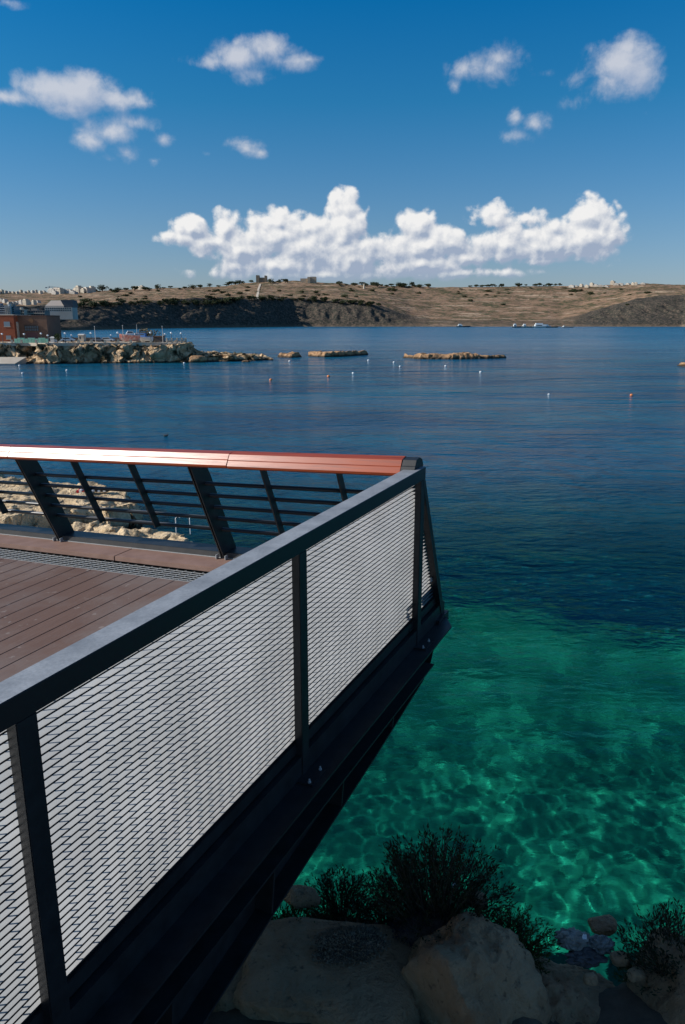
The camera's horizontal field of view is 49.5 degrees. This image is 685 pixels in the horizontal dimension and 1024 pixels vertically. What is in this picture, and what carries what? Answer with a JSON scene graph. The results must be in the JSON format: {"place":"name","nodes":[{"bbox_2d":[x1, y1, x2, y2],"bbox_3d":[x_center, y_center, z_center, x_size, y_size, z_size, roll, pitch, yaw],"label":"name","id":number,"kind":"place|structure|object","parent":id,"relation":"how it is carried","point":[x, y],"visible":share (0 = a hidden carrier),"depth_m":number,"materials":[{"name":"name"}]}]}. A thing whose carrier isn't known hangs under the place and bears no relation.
{"place":"outdoors","nodes":[
{"label":"outdoors","id":0,"kind":"place"},
{"bbox_2d":[0,340,272,363],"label":"promontory","id":1,"kind":"structure","parent":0,"point":[180,352],"depth_m":220.43,"materials":[{"name":"stone"}]},
{"bbox_2d":[0,357,26,364],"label":"slipway","id":2,"kind":"structure","parent":1,"relation":"on","point":[11,360],"depth_m":214.90,"materials":[{"name":"concrete"}]},
{"bbox_2d":[54,333,60,342],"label":"tree","id":3,"kind":"object","parent":1,"relation":"on","point":[56,337],"visible":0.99,"depth_m":229.59,"materials":[{"name":"green plant"}]},
{"bbox_2d":[0,342,166,345],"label":"parapet wall","id":4,"kind":"structure","parent":1,"relation":"on","point":[74,344],"depth_m":219.59,"materials":[{"name":"grey concrete"}]},
{"bbox_2d":[0,341,176,344],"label":"promenade","id":5,"kind":"structure","parent":1,"relation":"on","point":[109,342],"depth_m":232.61,"materials":[{"name":"concrete"}]},
{"bbox_2d":[0,314,19,341],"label":"building","id":6,"kind":"structure","parent":5,"relation":"on","point":[9,327],"depth_m":241.90,"materials":[{"name":"orange brick"}]},
{"bbox_2d":[4,322,9,326],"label":"window","id":7,"kind":"structure","parent":6,"relation":"in","point":[6,324],"depth_m":241.36,"materials":[{"name":"grey"}]},
{"bbox_2d":[14,337,48,342],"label":"hoarding","id":8,"kind":"object","parent":5,"relation":"on","point":[39,340],"visible":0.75,"depth_m":225.15,"materials":[{"name":"metal"}]},
{"bbox_2d":[17,315,61,340],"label":"building","id":9,"kind":"structure","parent":5,"relation":"on","point":[32,326],"depth_m":244.80,"materials":[{"name":"brown"}]},
{"bbox_2d":[24,326,38,330],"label":"window","id":10,"kind":"structure","parent":9,"relation":"in","point":[27,328],"depth_m":244.44,"materials":[{"name":"black glass"}]},
{"bbox_2d":[26,332,37,338],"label":"door","id":11,"kind":"structure","parent":9,"relation":"in","point":[29,334],"depth_m":245.04,"materials":[{"name":"red"}]},
{"bbox_2d":[61,337,74,341],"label":"parked car","id":12,"kind":"object","parent":5,"relation":"on","point":[68,339],"visible":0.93,"depth_m":239.87,"materials":[{"name":"blue paint"}]},
{"bbox_2d":[78,334,85,341],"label":"kiosk","id":13,"kind":"object","parent":5,"relation":"on","point":[82,337],"visible":0.96,"depth_m":239.61,"materials":[{"name":"beige"}]},
{"bbox_2d":[92,337,103,341],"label":"parked car","id":14,"kind":"object","parent":5,"relation":"on","point":[98,339],"visible":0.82,"depth_m":239.85,"materials":[{"name":"grey paint"}]},
{"bbox_2d":[60,337,154,340],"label":"garden wall","id":15,"kind":"structure","parent":5,"relation":"on","point":[91,338],"depth_m":245.46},
{"bbox_2d":[102,337,114,341],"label":"parked car","id":16,"kind":"object","parent":5,"relation":"on","point":[108,339],"visible":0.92,"depth_m":239.84,"materials":[{"name":"grey paint"}]},
{"bbox_2d":[153,336,165,341],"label":"shed","id":17,"kind":"structure","parent":5,"relation":"on","point":[158,338],"depth_m":236.77,"materials":[{"name":"brown"}]},
{"bbox_2d":[119,331,139,340],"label":"boat","id":18,"kind":"object","parent":1,"relation":"on","point":[129,335],"visible":0.98,"depth_m":228.98,"materials":[{"name":"red plastic"}]},
{"bbox_2d":[138,333,152,340],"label":"boat","id":19,"kind":"object","parent":1,"relation":"on","point":[143,337],"visible":0.62,"depth_m":232.80,"materials":[{"name":"white"}]},
{"bbox_2d":[136,328,163,341],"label":"tree","id":20,"kind":"object","parent":1,"relation":"on","point":[147,331],"visible":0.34,"depth_m":239.35,"materials":[{"name":"green plant"}]},
{"bbox_2d":[166,338,192,346],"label":"tip railing","id":21,"kind":"object","parent":1,"relation":"on","point":[177,341],"visible":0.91,"depth_m":226.42,"materials":[{"name":"metal"}]},
{"bbox_2d":[0,327,684,985],"bbox_3d":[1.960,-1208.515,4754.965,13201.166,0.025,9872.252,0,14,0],"label":"sea water","id":22,"kind":"structure","parent":0,"point":[538,735],"depth_m":43.57,"materials":[{"name":"blue liquid"}]},
{"bbox_2d":[0,476,191,541],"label":"rock shelf","id":23,"kind":"object","parent":22,"relation":"in","point":[110,527],"visible":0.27,"depth_m":43.56,"materials":[{"name":"beige stone"}]},
{"bbox_2d":[76,489,93,492],"bbox_3d":[-16.294,-1.363,47.107,1.017,0.210,0.500,0,14,0],"label":"beach bag","id":24,"kind":"object","parent":23,"relation":"on","point":[79,490],"visible":0.49,"depth_m":46.88,"materials":[{"name":"red fabric"}]},
{"bbox_2d":[188,355,206,362],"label":"rock","id":25,"kind":"object","parent":22,"relation":"in","point":[197,359],"visible":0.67,"depth_m":222.46,"materials":[{"name":"beige stone"}]},
{"bbox_2d":[277,351,300,357],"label":"islet","id":26,"kind":"object","parent":22,"relation":"in","point":[292,354],"visible":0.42,"depth_m":254.73,"materials":[{"name":"beige stone"}]},
{"bbox_2d":[308,350,367,356],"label":"islet","id":27,"kind":"object","parent":22,"relation":"in","point":[333,353],"visible":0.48,"depth_m":260.72,"materials":[{"name":"beige stone"}]},
{"bbox_2d":[402,352,480,358],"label":"islet","id":28,"kind":"object","parent":22,"relation":"in","point":[465,355],"visible":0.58,"depth_m":243.89,"materials":[{"name":"beige stone"}]},
{"bbox_2d":[480,355,505,358],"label":"islet","id":29,"kind":"object","parent":22,"relation":"in","point":[490,356],"visible":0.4,"depth_m":247.66,"materials":[{"name":"beige stone"}]},
{"bbox_2d":[521,322,532,327],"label":"work boat","id":30,"kind":"object","parent":22,"relation":"on","point":[524,326],"visible":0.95,"depth_m":1452.03,"materials":[{"name":"white"}]},
{"bbox_2d":[533,322,550,327],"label":"work boat","id":31,"kind":"object","parent":22,"relation":"on","point":[539,325],"visible":0.88,"depth_m":1451.22,"materials":[{"name":"grey"}]},
{"bbox_2d":[0,281,684,330],"bbox_3d":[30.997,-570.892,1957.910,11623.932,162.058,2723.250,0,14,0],"label":"hills","id":32,"kind":"structure","parent":0,"point":[661,305],"depth_m":1885.13,"materials":[{"name":"brown soil"}]},
{"bbox_2d":[0,303,7,313],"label":"apartment block","id":33,"kind":"structure","parent":32,"relation":"on","point":[2,309],"depth_m":858.49,"materials":[{"name":"grey"}]},
{"bbox_2d":[4,304,16,313],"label":"apartment block","id":34,"kind":"structure","parent":32,"relation":"on","point":[8,309],"depth_m":849.40,"materials":[{"name":"grey"}]},
{"bbox_2d":[11,304,19,314],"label":"apartment block","id":35,"kind":"structure","parent":32,"relation":"on","point":[15,310],"depth_m":856.57,"materials":[{"name":"grey concrete"}]},
{"bbox_2d":[20,307,28,314],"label":"apartment block","id":36,"kind":"structure","parent":32,"relation":"on","point":[23,311],"depth_m":875.28,"materials":[{"name":"stone"}]},
{"bbox_2d":[22,299,29,304],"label":"house","id":37,"kind":"structure","parent":32,"relation":"on","point":[25,301],"depth_m":1191.49,"materials":[{"name":"paint"}]},
{"bbox_2d":[27,308,49,314],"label":"apartment block","id":38,"kind":"structure","parent":32,"relation":"on","point":[34,311],"depth_m":883.73,"materials":[{"name":"grey"}]},
{"bbox_2d":[57,288,64,293],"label":"house","id":39,"kind":"structure","parent":32,"relation":"on","point":[61,290],"depth_m":2551.70,"materials":[{"name":"paint"}]},
{"bbox_2d":[45,300,77,319],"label":"hotel","id":40,"kind":"structure","parent":32,"relation":"on","point":[65,309],"depth_m":976.45,"materials":[{"name":"beige"}]},
{"bbox_2d":[75,285,82,292],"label":"house","id":41,"kind":"structure","parent":32,"relation":"on","point":[77,288],"depth_m":2668.10,"materials":[{"name":"stone"}]},
{"bbox_2d":[79,298,94,302],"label":"shrub","id":42,"kind":"object","parent":32,"relation":"on","point":[85,300],"visible":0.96,"depth_m":1406.87,"materials":[{"name":"green plant"}]},
{"bbox_2d":[84,287,90,292],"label":"house","id":43,"kind":"structure","parent":32,"relation":"on","point":[88,289],"depth_m":2617.75,"materials":[{"name":"grey"}]},
{"bbox_2d":[89,286,95,292],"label":"house","id":44,"kind":"structure","parent":32,"relation":"on","point":[93,288],"depth_m":2626.37,"materials":[{"name":"stone"}]},
{"bbox_2d":[88,301,97,307],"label":"tree","id":45,"kind":"object","parent":32,"relation":"on","point":[91,303],"visible":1,"depth_m":1169.36,"materials":[{"name":"green plant"}]},
{"bbox_2d":[96,284,108,291],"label":"tree","id":46,"kind":"object","parent":32,"relation":"on","point":[101,287],"visible":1,"depth_m":2654.87,"materials":[{"name":"green plant"}]},
{"bbox_2d":[256,275,266,282],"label":"stone fort","id":47,"kind":"structure","parent":32,"relation":"on","point":[259,279],"depth_m":2715.28,"materials":[{"name":"beige stone"}]},
{"bbox_2d":[300,276,316,282],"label":"stone fort","id":48,"kind":"structure","parent":32,"relation":"on","point":[311,279],"depth_m":2718.83,"materials":[{"name":"beige stone"}]},
{"bbox_2d":[0,0,684,291],"label":"sky","id":49,"kind":"structure","parent":0,"point":[147,143],"materials":[{"name":"blue"}]},
{"bbox_2d":[309,923,390,965],"bbox_3d":[0.050,3.072,5.282,0.600,0.217,0.345,0,14,0],"label":"grass tuft","id":50,"kind":"object","parent":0,"point":[349,944],"visible":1,"depth_m":5.22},
{"bbox_2d":[205,915,667,1023],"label":"bank","id":51,"kind":"structure","parent":0,"point":[622,1003],"depth_m":5.02,"materials":[{"name":"soil"}]},
{"bbox_2d":[212,953,249,1012],"bbox_3d":[-0.771,3.636,5.483,0.659,0.928,0.859,-5,15,-19],"label":"boulder","id":52,"kind":"object","parent":51,"relation":"on","point":[225,1003],"visible":0.02,"depth_m":5.06,"materials":[{"name":"stone"}]},
{"bbox_2d":[284,885,320,908],"bbox_3d":[-0.318,3.000,5.779,0.300,0.146,0.182,0,14,0],"label":"stone","id":53,"kind":"object","parent":51,"relation":"on","point":[307,896],"visible":0.9,"depth_m":5.73,"materials":[{"name":"stone"}]},
{"bbox_2d":[271,896,341,922],"bbox_3d":[-0.394,3.186,5.635,0.816,0.430,0.660,0,14,0],"label":"shrub","id":54,"kind":"object","parent":51,"relation":"on","point":[286,913],"visible":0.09,"depth_m":5.73,"materials":[{"name":"green plant"}]},
{"bbox_2d":[232,917,420,1023],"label":"boulder","id":55,"kind":"object","parent":51,"relation":"on","point":[285,978],"visible":0.74,"depth_m":5.01,"materials":[{"name":"stone"}]},
{"bbox_2d":[299,864,378,923],"bbox_3d":[-0.032,3.124,5.968,0.807,0.495,0.716,0,14,0],"label":"shrub","id":56,"kind":"object","parent":51,"relation":"on","point":[334,907],"visible":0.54,"depth_m":5.96,"materials":[{"name":"green plant"}]},
{"bbox_2d":[340,869,419,923],"bbox_3d":[0.343,3.030,5.715,0.695,0.659,0.612,-6,16,-23],"label":"shrub","id":57,"kind":"object","parent":51,"relation":"on","point":[380,917],"visible":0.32,"depth_m":5.71,"materials":[{"name":"green plant"}]},
{"bbox_2d":[356,823,523,948],"bbox_3d":[0.729,2.817,5.588,1.168,1.058,1.048,8,16,27],"label":"shrub","id":58,"kind":"object","parent":51,"relation":"on","point":[438,890],"visible":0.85,"depth_m":5.51,"materials":[{"name":"green plant"}]},
{"bbox_2d":[400,911,551,1023],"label":"boulder","id":59,"kind":"object","parent":51,"relation":"on","point":[480,970],"visible":0.91,"depth_m":4.92,"materials":[{"name":"stone"}]},
{"bbox_2d":[468,892,487,908],"bbox_3d":[1.028,2.988,5.714,0.166,0.105,0.136,0,14,0],"label":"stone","id":60,"kind":"object","parent":51,"relation":"on","point":[478,896],"visible":0.28,"depth_m":5.67,"materials":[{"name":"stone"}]},
{"bbox_2d":[473,903,562,973],"bbox_3d":[1.220,3.124,5.460,0.722,0.504,0.664,10,18,35],"label":"shrub","id":61,"kind":"object","parent":51,"relation":"on","point":[536,944],"visible":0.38,"depth_m":5.44,"materials":[{"name":"green plant"}]},
{"bbox_2d":[533,956,615,1023],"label":"boulder","id":62,"kind":"object","parent":51,"relation":"on","point":[573,998],"visible":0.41,"depth_m":5.22,"materials":[{"name":"stone"}]},
{"bbox_2d":[564,947,607,967],"bbox_3d":[1.758,3.215,5.367,0.318,0.111,0.189,0,14,0],"label":"plastic bag","id":63,"kind":"object","parent":62,"relation":"on","point":[586,957],"visible":0.98,"depth_m":5.33,"materials":[{"name":"plastic"}]},
{"bbox_2d":[555,927,590,950],"bbox_3d":[1.683,3.128,5.437,0.248,0.160,0.176,7,16,27],"label":"rock","id":64,"kind":"object","parent":63,"relation":"on","point":[571,939],"visible":0.98,"depth_m":5.39,"materials":[{"name":"stone"}]},
{"bbox_2d":[586,934,614,954],"bbox_3d":[1.886,3.150,5.418,0.217,0.137,0.154,0,14,0],"label":"rock","id":65,"kind":"object","parent":63,"relation":"on","point":[602,944],"visible":0.97,"depth_m":5.38,"materials":[{"name":"grey stone"}]},
{"bbox_2d":[583,972,597,985],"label":"pebble","id":66,"kind":"object","parent":51,"relation":"on","point":[590,979],"visible":1,"depth_m":5.08,"materials":[{"name":"stone"}]},
{"bbox_2d":[588,914,616,935],"bbox_3d":[2.023,3.211,5.776,0.213,0.132,0.181,0,14,0],"label":"stone","id":67,"kind":"object","parent":51,"relation":"on","point":[605,925],"visible":0.95,"depth_m":5.72,"materials":[{"name":"stone"}]},
{"bbox_2d":[610,951,630,966],"bbox_3d":[1.973,3.169,5.265,0.149,0.102,0.104,0,14,0],"label":"pebble","id":68,"kind":"object","parent":51,"relation":"on","point":[617,960],"visible":0.92,"depth_m":5.23,"materials":[{"name":"stone"}]},
{"bbox_2d":[627,966,645,982],"bbox_3d":[2.030,3.204,5.142,0.125,0.086,0.100,0,14,0],"label":"pebble","id":69,"kind":"object","parent":51,"relation":"on","point":[636,975],"visible":0.96,"depth_m":5.11,"materials":[{"name":"stone"}]},
{"bbox_2d":[615,897,684,995],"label":"shrub","id":70,"kind":"object","parent":51,"relation":"on","point":[670,934],"visible":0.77,"depth_m":5.22,"materials":[{"name":"green plant"}]},
{"bbox_2d":[623,927,684,1023],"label":"boulder","id":71,"kind":"object","parent":51,"relation":"on","point":[669,1007],"visible":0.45,"depth_m":5.07,"materials":[{"name":"stone"}]},
{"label":"deck underlay","id":72,"kind":"structure","parent":0,"visible":0},
{"bbox_2d":[0,558,188,681],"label":"deck","id":73,"kind":"structure","parent":72,"relation":"on","point":[47,610],"depth_m":5.70,"materials":[{"name":"brown wood"}]},
{"bbox_2d":[0,523,451,1023],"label":"deck frame","id":74,"kind":"object","parent":72,"relation":"attached to","point":[179,954],"visible":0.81,"depth_m":3.49,"materials":[{"name":"paint"}]},
{"bbox_2d":[0,534,232,571],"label":"kerb","id":75,"kind":"structure","parent":74,"relation":"attached to","point":[172,560],"depth_m":6.83,"materials":[{"name":"beige concrete"}]},
{"bbox_2d":[0,548,421,632],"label":"drain grate","id":76,"kind":"object","parent":74,"relation":"in","point":[94,565],"visible":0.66,"depth_m":6.63,"materials":[{"name":"metal"}]},
{"bbox_2d":[0,444,432,581],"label":"sea railing","id":77,"kind":"object","parent":74,"relation":"attached to","point":[196,463],"visible":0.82,"depth_m":6.19,"materials":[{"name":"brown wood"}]},
{"bbox_2d":[0,467,443,1023],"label":"louvre fence","id":78,"kind":"object","parent":74,"relation":"on","point":[149,752],"visible":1,"depth_m":2.88,"materials":[{"name":"metal"}]}
]}

